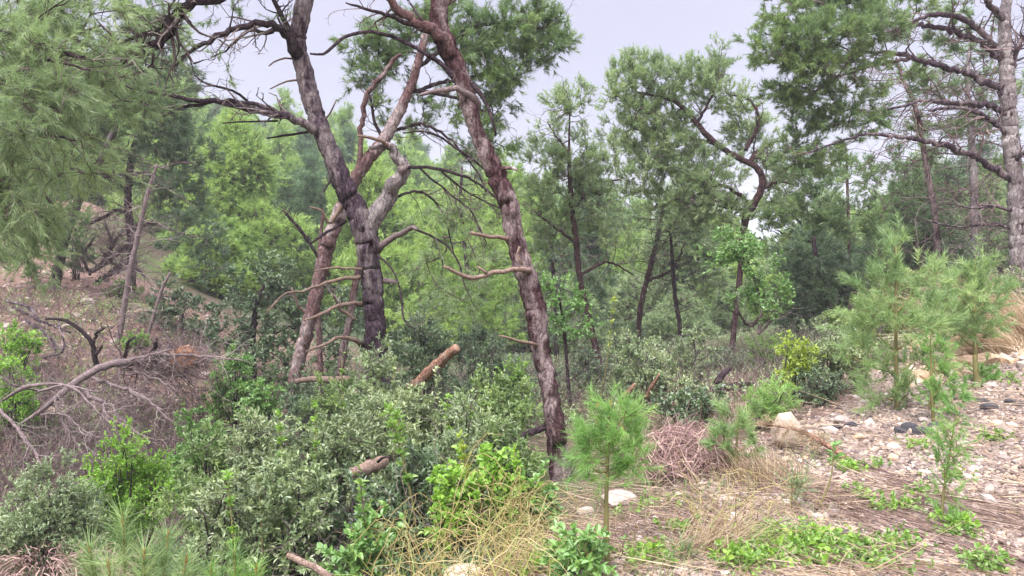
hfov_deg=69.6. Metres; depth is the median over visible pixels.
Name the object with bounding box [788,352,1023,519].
cobbles
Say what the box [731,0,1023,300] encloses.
pine
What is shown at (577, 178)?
slim pine
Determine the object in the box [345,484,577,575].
dry grass
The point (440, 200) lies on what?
hillside pine
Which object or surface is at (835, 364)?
shrub
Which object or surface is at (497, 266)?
hillside pine
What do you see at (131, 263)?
bare pine
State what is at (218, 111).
hillside pine
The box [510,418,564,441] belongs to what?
fallen log
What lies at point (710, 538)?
grass tuft
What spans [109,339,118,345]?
stone
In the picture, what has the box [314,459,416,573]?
shrub
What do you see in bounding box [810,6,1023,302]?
pine
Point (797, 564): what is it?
straw litter
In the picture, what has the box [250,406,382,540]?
shrub
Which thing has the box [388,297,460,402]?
shrub
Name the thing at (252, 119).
hillside pine
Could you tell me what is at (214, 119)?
hillside pine
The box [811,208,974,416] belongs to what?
pine sapling
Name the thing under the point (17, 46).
hillside pine
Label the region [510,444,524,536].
leafy sprig
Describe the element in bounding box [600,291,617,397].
leafy sprig
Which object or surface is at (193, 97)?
hillside pine
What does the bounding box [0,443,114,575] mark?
shrub
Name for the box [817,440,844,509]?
leafy sprig
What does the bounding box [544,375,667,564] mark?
pine sapling
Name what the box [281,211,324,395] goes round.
slim pine
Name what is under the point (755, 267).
hillside pine
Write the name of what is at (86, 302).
stone
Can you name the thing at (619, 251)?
hillside pine
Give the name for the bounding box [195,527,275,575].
pine seedling
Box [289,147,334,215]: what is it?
hillside pine
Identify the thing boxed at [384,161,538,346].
pine
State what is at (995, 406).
charred chunk
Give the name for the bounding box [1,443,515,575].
hollow undergrowth
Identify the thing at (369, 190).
hillside pine
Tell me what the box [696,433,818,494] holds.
grass tuft
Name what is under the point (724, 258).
broadleaf tree
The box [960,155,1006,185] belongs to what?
hillside pine
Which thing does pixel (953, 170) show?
hillside pine
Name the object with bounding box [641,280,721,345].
hillside pine
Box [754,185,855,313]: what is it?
hillside pine
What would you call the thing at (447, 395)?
leafy sprig
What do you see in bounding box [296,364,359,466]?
shrub
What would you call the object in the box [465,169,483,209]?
hillside pine
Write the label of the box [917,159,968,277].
hillside pine
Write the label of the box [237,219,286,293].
hillside pine
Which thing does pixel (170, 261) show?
hillside pine
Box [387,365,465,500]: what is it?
shrub
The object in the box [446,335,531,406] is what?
shrub
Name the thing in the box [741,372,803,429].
shrub
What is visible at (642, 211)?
hillside pine
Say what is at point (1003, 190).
hillside pine
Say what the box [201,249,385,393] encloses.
holm oak
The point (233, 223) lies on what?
hillside pine
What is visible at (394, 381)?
leafy sprig
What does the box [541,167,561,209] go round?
hillside pine
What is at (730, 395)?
clearing dry grass
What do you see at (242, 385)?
shrub
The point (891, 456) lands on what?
stone
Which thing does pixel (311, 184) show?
hillside pine
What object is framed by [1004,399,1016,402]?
charred chunk
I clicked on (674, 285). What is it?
slim pine
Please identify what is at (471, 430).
shrub
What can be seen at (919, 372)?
boulder
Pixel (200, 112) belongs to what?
hillside pine
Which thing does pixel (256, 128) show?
hillside pine
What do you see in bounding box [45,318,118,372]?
dead branch
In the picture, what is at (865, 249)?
hillside pine
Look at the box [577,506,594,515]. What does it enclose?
stone
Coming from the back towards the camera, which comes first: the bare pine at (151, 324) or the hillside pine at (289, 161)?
the hillside pine at (289, 161)
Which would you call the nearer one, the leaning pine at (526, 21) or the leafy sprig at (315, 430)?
the leafy sprig at (315, 430)
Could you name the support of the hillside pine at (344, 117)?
on the ground at (210, 296)
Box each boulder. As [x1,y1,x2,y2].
[771,412,807,448]
[907,368,937,380]
[934,356,965,372]
[940,345,968,356]
[955,355,972,366]
[978,352,1005,364]
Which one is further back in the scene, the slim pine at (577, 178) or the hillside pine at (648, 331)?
the hillside pine at (648, 331)
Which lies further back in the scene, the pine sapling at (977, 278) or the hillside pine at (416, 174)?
the hillside pine at (416, 174)
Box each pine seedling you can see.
[56,483,217,575]
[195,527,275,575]
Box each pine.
[0,0,239,301]
[0,12,54,71]
[0,19,180,294]
[0,80,68,200]
[34,78,73,200]
[53,86,139,209]
[64,0,233,292]
[72,147,210,339]
[102,149,140,210]
[104,139,190,238]
[125,0,537,392]
[127,272,180,340]
[129,115,161,176]
[134,53,206,178]
[151,106,319,282]
[156,193,188,250]
[158,222,243,284]
[166,223,260,298]
[178,77,207,114]
[179,94,219,147]
[191,214,268,290]
[199,107,209,123]
[203,108,248,146]
[205,95,226,120]
[210,114,219,123]
[230,188,267,220]
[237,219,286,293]
[240,100,268,140]
[244,114,266,139]
[254,126,267,143]
[258,118,269,127]
[260,153,286,290]
[263,169,324,304]
[264,120,305,175]
[264,165,348,318]
[265,110,295,140]
[268,86,308,140]
[277,119,296,146]
[281,0,584,434]
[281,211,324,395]
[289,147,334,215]
[290,142,438,334]
[291,125,330,188]
[297,106,307,140]
[309,110,338,140]
[310,0,572,480]
[320,100,363,160]
[322,125,358,197]
[328,160,508,397]
[343,238,460,345]
[345,134,371,178]
[345,214,450,342]
[374,150,390,179]
[379,129,438,200]
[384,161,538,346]
[390,170,427,213]
[403,130,435,185]
[406,181,436,225]
[414,214,443,248]
[416,181,467,235]
[418,143,431,160]
[420,150,436,191]
[429,161,441,185]
[430,144,480,204]
[430,233,462,346]
[433,174,468,222]
[439,225,524,353]
[449,144,524,265]
[453,211,477,239]
[461,261,565,358]
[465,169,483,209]
[466,150,481,178]
[467,176,594,310]
[478,180,647,361]
[510,72,648,364]
[523,275,614,355]
[538,161,646,307]
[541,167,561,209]
[548,284,620,357]
[583,177,711,361]
[589,33,804,354]
[590,213,660,345]
[595,179,744,343]
[608,184,629,223]
[619,264,692,346]
[621,195,656,237]
[625,212,721,361]
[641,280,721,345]
[692,206,756,282]
[697,246,767,335]
[706,278,763,335]
[722,217,777,261]
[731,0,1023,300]
[740,275,757,327]
[749,147,929,309]
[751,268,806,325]
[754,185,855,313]
[754,258,770,324]
[764,221,815,314]
[764,222,876,339]
[788,186,870,307]
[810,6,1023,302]
[817,199,880,296]
[844,176,969,295]
[857,0,1023,278]
[879,141,954,210]
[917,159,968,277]
[918,160,969,247]
[949,136,1000,181]
[951,165,1009,276]
[955,177,1007,271]
[959,153,1002,182]
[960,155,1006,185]
[970,188,1008,272]
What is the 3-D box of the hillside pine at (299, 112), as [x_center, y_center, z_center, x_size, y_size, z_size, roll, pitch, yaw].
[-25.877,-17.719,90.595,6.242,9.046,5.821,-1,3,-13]
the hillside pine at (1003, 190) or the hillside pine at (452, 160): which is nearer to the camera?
the hillside pine at (1003, 190)
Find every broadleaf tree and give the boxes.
[538,269,605,406]
[693,223,809,347]
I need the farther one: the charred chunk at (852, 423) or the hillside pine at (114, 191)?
the hillside pine at (114, 191)
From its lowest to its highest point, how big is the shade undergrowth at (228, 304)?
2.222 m
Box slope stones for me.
[0,262,210,452]
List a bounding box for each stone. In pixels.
[0,323,11,329]
[80,298,94,304]
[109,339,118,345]
[443,564,480,575]
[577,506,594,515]
[601,489,637,506]
[833,415,849,423]
[852,433,865,439]
[888,453,897,460]
[957,440,969,446]
[990,420,1003,426]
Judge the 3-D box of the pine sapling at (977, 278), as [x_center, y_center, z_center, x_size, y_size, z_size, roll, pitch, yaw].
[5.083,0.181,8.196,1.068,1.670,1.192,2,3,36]
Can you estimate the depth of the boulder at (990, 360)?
8.48 m
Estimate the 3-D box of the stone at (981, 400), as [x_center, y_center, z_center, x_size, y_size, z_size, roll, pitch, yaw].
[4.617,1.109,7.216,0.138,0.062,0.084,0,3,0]
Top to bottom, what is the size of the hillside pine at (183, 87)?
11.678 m
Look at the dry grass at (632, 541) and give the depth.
4.31 m
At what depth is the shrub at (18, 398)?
11.42 m
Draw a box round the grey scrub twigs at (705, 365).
[500,300,886,424]
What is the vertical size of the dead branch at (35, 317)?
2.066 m
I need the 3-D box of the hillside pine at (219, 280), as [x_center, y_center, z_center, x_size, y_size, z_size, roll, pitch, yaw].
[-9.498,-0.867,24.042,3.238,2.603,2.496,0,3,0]
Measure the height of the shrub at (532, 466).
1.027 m
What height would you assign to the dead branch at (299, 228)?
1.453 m
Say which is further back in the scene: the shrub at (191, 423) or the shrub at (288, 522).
the shrub at (191, 423)
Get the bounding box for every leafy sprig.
[219,469,241,575]
[251,459,268,571]
[274,409,287,542]
[310,400,320,478]
[338,352,345,496]
[353,464,376,574]
[379,400,420,554]
[391,367,399,457]
[391,408,410,503]
[442,393,453,452]
[456,430,472,546]
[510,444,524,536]
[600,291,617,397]
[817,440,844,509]
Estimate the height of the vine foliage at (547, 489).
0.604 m
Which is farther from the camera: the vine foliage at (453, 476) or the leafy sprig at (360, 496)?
the vine foliage at (453, 476)
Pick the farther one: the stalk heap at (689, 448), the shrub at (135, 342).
the shrub at (135, 342)
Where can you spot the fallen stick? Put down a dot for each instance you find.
(317, 569)
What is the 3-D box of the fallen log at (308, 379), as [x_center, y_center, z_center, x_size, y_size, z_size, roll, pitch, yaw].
[-2.375,1.151,9.216,0.817,0.153,0.096,1,3,23]
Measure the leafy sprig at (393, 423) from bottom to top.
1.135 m
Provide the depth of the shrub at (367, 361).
7.88 m
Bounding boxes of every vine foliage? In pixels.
[316,498,407,575]
[418,460,497,556]
[431,441,543,547]
[500,459,567,535]
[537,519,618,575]
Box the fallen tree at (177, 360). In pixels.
[0,292,276,478]
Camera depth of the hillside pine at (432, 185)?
74.73 m
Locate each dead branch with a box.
[0,354,141,495]
[5,284,108,373]
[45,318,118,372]
[123,336,158,358]
[268,188,330,275]
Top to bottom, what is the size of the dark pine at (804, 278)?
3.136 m
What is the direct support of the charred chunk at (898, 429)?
on the ground at (210, 296)
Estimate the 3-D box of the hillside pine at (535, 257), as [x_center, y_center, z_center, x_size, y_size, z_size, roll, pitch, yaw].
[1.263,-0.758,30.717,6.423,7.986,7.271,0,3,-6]
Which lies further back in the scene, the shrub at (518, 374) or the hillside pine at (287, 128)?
the hillside pine at (287, 128)
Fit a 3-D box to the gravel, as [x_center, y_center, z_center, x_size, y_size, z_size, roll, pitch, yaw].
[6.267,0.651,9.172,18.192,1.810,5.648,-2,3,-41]
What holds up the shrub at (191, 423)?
on the ground at (210, 296)
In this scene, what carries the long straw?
on the ground at (210, 296)
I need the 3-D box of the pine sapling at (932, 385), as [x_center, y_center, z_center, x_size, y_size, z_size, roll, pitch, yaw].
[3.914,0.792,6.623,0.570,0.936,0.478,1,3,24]
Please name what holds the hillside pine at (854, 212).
on the ground at (210, 296)
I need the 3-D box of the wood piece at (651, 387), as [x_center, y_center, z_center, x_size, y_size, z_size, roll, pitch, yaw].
[1.702,1.199,8.962,0.057,0.354,0.265,-1,3,-26]
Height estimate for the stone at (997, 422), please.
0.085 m
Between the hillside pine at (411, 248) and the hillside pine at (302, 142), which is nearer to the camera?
the hillside pine at (411, 248)
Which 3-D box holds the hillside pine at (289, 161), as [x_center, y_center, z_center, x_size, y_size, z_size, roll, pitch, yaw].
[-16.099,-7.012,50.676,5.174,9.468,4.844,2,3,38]
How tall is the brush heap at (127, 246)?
3.834 m
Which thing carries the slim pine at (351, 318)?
on the ground at (210, 296)
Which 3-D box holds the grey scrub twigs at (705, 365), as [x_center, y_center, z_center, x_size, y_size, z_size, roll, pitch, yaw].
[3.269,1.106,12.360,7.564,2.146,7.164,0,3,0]
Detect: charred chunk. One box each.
[843,421,857,426]
[894,426,906,433]
[901,422,918,429]
[912,426,932,435]
[927,421,938,426]
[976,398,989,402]
[980,402,998,409]
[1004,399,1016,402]
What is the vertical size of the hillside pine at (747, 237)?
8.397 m
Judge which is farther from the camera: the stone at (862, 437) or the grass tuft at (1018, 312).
the grass tuft at (1018, 312)
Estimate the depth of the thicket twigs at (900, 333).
14.34 m
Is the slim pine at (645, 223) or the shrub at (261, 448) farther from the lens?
the slim pine at (645, 223)
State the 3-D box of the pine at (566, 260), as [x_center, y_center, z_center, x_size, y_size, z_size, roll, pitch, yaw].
[1.395,-0.637,20.055,3.938,5.623,3.468,2,3,40]
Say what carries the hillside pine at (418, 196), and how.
on the ground at (210, 296)
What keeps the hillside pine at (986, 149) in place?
on the ground at (210, 296)
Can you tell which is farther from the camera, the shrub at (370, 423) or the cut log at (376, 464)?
the shrub at (370, 423)
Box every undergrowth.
[0,286,282,543]
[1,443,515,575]
[220,297,542,459]
[524,270,1008,436]
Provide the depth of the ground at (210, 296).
12.92 m
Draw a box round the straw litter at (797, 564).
[511,348,1023,575]
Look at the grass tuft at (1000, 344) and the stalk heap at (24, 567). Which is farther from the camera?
the grass tuft at (1000, 344)
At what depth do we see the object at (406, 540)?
4.54 m
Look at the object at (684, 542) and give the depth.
3.87 m
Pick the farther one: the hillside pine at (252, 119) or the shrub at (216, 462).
the hillside pine at (252, 119)
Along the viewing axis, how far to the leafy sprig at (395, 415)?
5.25 m
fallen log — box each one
[294,376,349,383]
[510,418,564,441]
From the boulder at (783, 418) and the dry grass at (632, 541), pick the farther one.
the boulder at (783, 418)
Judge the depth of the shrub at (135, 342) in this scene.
15.02 m
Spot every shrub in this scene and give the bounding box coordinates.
[0,318,45,378]
[0,351,46,433]
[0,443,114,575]
[62,239,97,280]
[73,415,178,570]
[94,277,143,302]
[116,328,151,349]
[144,417,260,566]
[163,403,238,525]
[168,457,280,575]
[195,340,259,433]
[207,402,317,544]
[232,369,286,433]
[232,449,340,575]
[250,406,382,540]
[272,360,339,440]
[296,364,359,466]
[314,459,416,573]
[317,382,427,526]
[326,331,427,472]
[376,436,463,562]
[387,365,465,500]
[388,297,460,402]
[417,386,520,511]
[434,317,508,381]
[438,362,544,471]
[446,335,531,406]
[470,408,546,506]
[495,353,533,433]
[555,342,615,387]
[602,321,661,392]
[610,341,692,407]
[643,381,731,427]
[649,320,735,380]
[699,346,759,380]
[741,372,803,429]
[744,332,802,371]
[773,330,828,401]
[785,316,877,393]
[790,358,849,407]
[818,287,893,361]
[849,258,940,329]
[912,237,996,296]
[984,264,1023,303]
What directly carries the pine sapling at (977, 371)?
on the ground at (210, 296)
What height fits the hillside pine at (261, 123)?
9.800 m
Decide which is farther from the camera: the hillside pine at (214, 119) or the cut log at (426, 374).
the hillside pine at (214, 119)
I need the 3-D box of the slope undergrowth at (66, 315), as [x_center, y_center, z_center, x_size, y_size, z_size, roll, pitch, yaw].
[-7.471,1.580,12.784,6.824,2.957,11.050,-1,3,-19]
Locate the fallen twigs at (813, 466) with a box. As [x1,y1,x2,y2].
[576,346,1023,573]
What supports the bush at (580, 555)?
on the ground at (210, 296)
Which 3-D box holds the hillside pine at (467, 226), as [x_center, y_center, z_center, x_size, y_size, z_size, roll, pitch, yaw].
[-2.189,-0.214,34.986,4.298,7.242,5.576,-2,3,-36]
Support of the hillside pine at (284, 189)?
on the ground at (210, 296)
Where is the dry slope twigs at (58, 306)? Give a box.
[0,276,227,409]
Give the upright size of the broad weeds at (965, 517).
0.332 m
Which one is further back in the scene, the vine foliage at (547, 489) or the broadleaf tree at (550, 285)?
the broadleaf tree at (550, 285)
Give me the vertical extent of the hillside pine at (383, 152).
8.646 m
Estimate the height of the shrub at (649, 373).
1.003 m
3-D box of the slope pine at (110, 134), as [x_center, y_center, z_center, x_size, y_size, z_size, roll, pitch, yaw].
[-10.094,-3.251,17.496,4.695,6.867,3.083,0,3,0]
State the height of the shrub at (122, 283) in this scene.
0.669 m
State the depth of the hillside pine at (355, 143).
58.51 m
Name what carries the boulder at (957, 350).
on the ground at (210, 296)
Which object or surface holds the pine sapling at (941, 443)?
on the ground at (210, 296)
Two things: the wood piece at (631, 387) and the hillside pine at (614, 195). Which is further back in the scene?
the hillside pine at (614, 195)
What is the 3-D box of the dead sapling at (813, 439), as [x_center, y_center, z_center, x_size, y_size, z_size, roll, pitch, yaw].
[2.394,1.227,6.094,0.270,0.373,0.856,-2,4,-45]
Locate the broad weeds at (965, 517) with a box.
[509,457,982,575]
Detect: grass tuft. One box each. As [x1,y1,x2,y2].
[664,490,826,564]
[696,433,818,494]
[860,252,1023,354]
[888,309,1023,355]
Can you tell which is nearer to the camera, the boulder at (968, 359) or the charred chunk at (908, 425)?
the charred chunk at (908, 425)
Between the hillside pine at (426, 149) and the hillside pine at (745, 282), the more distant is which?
the hillside pine at (426, 149)
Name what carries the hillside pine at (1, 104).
on the ground at (210, 296)
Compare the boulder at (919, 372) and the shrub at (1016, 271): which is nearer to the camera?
the boulder at (919, 372)
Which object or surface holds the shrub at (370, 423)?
on the ground at (210, 296)
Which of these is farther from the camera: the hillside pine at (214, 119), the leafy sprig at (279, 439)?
the hillside pine at (214, 119)
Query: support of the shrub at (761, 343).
on the ground at (210, 296)
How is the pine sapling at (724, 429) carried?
on the ground at (210, 296)
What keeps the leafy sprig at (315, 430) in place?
on the ground at (210, 296)
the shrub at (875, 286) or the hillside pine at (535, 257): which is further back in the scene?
the hillside pine at (535, 257)
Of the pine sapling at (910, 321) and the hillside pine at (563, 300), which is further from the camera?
the hillside pine at (563, 300)
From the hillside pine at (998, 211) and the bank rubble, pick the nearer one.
the bank rubble
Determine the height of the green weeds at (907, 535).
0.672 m
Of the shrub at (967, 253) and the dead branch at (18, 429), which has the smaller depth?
the dead branch at (18, 429)
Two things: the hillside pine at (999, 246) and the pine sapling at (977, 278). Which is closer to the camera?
the pine sapling at (977, 278)
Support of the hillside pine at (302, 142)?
on the ground at (210, 296)
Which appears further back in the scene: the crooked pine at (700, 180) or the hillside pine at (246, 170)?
the hillside pine at (246, 170)
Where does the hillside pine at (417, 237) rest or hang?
on the ground at (210, 296)
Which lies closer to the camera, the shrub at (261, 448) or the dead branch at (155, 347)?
the shrub at (261, 448)
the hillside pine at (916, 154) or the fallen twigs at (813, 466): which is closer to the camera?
the fallen twigs at (813, 466)
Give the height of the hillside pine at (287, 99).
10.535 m
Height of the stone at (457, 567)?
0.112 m
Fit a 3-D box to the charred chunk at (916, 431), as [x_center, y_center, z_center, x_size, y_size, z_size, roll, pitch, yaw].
[3.519,1.232,6.306,0.157,0.087,0.103,-1,3,-22]
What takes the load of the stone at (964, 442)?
on the ground at (210, 296)
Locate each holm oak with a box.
[135,274,224,343]
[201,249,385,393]
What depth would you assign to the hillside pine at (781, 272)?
28.17 m
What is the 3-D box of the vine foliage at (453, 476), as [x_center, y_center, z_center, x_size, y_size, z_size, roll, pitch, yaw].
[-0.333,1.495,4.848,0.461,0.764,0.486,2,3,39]
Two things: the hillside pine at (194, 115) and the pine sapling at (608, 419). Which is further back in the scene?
the hillside pine at (194, 115)
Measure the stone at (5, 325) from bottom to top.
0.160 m
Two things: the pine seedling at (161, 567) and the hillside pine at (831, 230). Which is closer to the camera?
the pine seedling at (161, 567)
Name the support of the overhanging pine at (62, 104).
on the ground at (210, 296)
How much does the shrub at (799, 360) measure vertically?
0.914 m
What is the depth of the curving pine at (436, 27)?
7.03 m
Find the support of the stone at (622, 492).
on the ground at (210, 296)
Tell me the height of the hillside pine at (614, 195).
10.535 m
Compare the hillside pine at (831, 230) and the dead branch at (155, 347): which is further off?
the hillside pine at (831, 230)
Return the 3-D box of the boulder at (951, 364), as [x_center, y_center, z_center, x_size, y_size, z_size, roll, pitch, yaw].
[5.217,0.945,8.818,0.395,0.257,0.513,0,3,0]
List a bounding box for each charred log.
[709,382,751,393]
[713,366,731,384]
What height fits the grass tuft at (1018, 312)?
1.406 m
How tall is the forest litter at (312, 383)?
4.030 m
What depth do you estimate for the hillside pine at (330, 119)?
84.46 m
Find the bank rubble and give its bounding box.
[906,309,1023,386]
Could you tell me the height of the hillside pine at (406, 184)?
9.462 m
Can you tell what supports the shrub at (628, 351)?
on the ground at (210, 296)
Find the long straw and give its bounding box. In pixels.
[472,303,1023,575]
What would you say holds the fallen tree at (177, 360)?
on the ground at (210, 296)
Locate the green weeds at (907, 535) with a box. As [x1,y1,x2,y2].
[504,371,1023,575]
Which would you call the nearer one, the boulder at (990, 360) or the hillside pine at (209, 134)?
the boulder at (990, 360)
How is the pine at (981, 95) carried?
on the ground at (210, 296)
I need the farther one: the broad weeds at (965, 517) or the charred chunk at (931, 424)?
the charred chunk at (931, 424)
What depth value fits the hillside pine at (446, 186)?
50.28 m
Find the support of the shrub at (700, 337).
on the ground at (210, 296)
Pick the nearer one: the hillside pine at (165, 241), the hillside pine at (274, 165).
the hillside pine at (165, 241)
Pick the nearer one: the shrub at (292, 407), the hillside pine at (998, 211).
the shrub at (292, 407)
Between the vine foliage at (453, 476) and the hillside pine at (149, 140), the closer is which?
the vine foliage at (453, 476)
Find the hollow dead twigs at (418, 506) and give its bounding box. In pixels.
[144,416,572,575]
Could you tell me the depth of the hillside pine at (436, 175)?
90.31 m
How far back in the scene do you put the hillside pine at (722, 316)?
29.38 m
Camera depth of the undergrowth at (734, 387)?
11.65 m
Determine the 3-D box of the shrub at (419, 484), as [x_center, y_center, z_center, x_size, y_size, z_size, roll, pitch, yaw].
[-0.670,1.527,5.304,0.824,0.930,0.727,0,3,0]
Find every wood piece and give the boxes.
[622,383,635,398]
[644,373,659,399]
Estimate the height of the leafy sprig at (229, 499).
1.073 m
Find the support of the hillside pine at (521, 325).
on the ground at (210, 296)
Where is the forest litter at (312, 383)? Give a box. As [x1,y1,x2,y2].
[0,267,919,559]
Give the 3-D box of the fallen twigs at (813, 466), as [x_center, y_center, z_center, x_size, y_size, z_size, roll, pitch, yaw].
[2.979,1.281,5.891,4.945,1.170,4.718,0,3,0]
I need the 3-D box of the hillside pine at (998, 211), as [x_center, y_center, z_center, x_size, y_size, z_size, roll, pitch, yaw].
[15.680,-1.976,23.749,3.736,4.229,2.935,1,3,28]
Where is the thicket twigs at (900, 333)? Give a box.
[815,240,1020,342]
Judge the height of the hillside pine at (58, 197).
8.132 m
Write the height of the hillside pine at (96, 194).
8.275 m
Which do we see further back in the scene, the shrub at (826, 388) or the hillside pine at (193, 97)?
the hillside pine at (193, 97)
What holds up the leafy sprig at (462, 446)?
on the ground at (210, 296)
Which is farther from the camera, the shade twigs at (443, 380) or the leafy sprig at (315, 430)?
the shade twigs at (443, 380)
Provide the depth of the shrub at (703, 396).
8.37 m
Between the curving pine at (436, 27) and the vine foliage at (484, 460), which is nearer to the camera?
the vine foliage at (484, 460)
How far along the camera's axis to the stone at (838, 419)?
7.06 m
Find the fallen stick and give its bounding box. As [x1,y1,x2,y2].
[286,553,334,575]
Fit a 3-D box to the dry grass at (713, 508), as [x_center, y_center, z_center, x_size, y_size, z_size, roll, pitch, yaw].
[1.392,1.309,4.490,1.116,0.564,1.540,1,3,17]
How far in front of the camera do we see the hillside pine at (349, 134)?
56.48 m
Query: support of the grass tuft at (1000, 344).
on the ground at (210, 296)
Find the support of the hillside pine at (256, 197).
on the ground at (210, 296)
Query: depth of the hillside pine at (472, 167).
81.95 m
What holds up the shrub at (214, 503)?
on the ground at (210, 296)
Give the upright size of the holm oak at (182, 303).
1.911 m
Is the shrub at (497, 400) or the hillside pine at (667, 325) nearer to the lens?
the shrub at (497, 400)
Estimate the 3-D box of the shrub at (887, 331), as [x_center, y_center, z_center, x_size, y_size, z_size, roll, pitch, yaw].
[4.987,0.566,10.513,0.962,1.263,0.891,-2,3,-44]
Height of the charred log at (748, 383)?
0.176 m
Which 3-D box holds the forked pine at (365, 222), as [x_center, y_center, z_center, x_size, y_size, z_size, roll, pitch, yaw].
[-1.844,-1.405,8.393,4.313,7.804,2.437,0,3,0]
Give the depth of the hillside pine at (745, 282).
31.67 m
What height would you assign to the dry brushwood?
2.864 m
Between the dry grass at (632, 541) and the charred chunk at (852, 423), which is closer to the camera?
the dry grass at (632, 541)
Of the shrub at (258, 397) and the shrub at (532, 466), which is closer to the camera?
the shrub at (532, 466)
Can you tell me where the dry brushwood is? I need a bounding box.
[0,341,246,554]
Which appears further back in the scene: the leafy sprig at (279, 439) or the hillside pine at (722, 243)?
the hillside pine at (722, 243)
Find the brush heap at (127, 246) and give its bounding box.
[45,176,188,305]
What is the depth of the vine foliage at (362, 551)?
4.29 m
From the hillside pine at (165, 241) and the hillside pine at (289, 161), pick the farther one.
the hillside pine at (289, 161)
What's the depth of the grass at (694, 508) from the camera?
5.26 m
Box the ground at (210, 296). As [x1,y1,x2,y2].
[0,192,1023,575]
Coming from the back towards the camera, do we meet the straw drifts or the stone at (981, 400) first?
the stone at (981, 400)
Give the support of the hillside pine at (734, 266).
on the ground at (210, 296)
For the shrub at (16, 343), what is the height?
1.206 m
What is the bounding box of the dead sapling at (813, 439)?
[755,411,848,458]
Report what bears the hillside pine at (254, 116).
on the ground at (210, 296)
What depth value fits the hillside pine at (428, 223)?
36.29 m
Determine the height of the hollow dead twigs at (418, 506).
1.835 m
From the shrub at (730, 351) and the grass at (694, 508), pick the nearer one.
the grass at (694, 508)
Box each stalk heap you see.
[0,531,154,575]
[626,411,760,487]
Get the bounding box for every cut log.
[348,456,391,477]
[405,344,459,393]
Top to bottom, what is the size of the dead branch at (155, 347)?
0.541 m
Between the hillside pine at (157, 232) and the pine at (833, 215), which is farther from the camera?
the hillside pine at (157, 232)
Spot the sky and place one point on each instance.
(678, 26)
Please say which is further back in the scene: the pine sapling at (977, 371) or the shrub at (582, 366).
the shrub at (582, 366)
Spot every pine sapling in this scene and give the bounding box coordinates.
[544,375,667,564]
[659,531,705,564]
[696,393,771,477]
[770,458,817,508]
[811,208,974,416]
[910,390,982,526]
[913,328,979,421]
[916,231,1023,361]
[937,351,1005,391]
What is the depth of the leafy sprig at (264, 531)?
4.96 m
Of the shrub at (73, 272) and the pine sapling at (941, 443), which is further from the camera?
the shrub at (73, 272)
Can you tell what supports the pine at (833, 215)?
on the ground at (210, 296)
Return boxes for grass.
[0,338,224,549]
[405,467,913,575]
[537,428,863,575]
[587,355,849,454]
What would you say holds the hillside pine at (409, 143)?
on the ground at (210, 296)
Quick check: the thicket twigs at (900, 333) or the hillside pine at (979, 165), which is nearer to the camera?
the thicket twigs at (900, 333)
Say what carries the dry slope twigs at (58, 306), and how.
on the ground at (210, 296)
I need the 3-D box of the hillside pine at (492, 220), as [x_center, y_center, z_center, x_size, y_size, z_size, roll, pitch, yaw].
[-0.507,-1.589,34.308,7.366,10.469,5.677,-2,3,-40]
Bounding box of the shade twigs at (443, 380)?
[269,331,586,457]
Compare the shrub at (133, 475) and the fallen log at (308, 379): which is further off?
the fallen log at (308, 379)
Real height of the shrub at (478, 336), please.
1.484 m
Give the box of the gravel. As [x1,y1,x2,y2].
[537,299,1023,575]
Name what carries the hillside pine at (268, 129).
on the ground at (210, 296)
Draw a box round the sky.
[0,0,1023,240]
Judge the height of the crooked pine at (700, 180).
7.435 m
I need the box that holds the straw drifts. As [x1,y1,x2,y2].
[564,436,1023,575]
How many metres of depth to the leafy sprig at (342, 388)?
6.65 m
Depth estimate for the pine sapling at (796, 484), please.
4.76 m
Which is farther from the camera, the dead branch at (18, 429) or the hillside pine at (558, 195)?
the hillside pine at (558, 195)
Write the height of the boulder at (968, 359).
0.190 m
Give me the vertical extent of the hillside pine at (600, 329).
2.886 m
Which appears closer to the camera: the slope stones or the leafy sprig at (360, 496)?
the leafy sprig at (360, 496)
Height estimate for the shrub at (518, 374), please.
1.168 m
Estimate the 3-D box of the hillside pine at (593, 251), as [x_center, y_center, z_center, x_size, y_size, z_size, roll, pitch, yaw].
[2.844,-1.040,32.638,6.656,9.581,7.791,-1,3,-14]
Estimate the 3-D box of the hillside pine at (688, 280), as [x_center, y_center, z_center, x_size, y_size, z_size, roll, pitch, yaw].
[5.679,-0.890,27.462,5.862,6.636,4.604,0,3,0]
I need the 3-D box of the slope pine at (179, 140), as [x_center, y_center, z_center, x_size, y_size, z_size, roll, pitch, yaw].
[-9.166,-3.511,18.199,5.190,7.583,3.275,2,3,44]

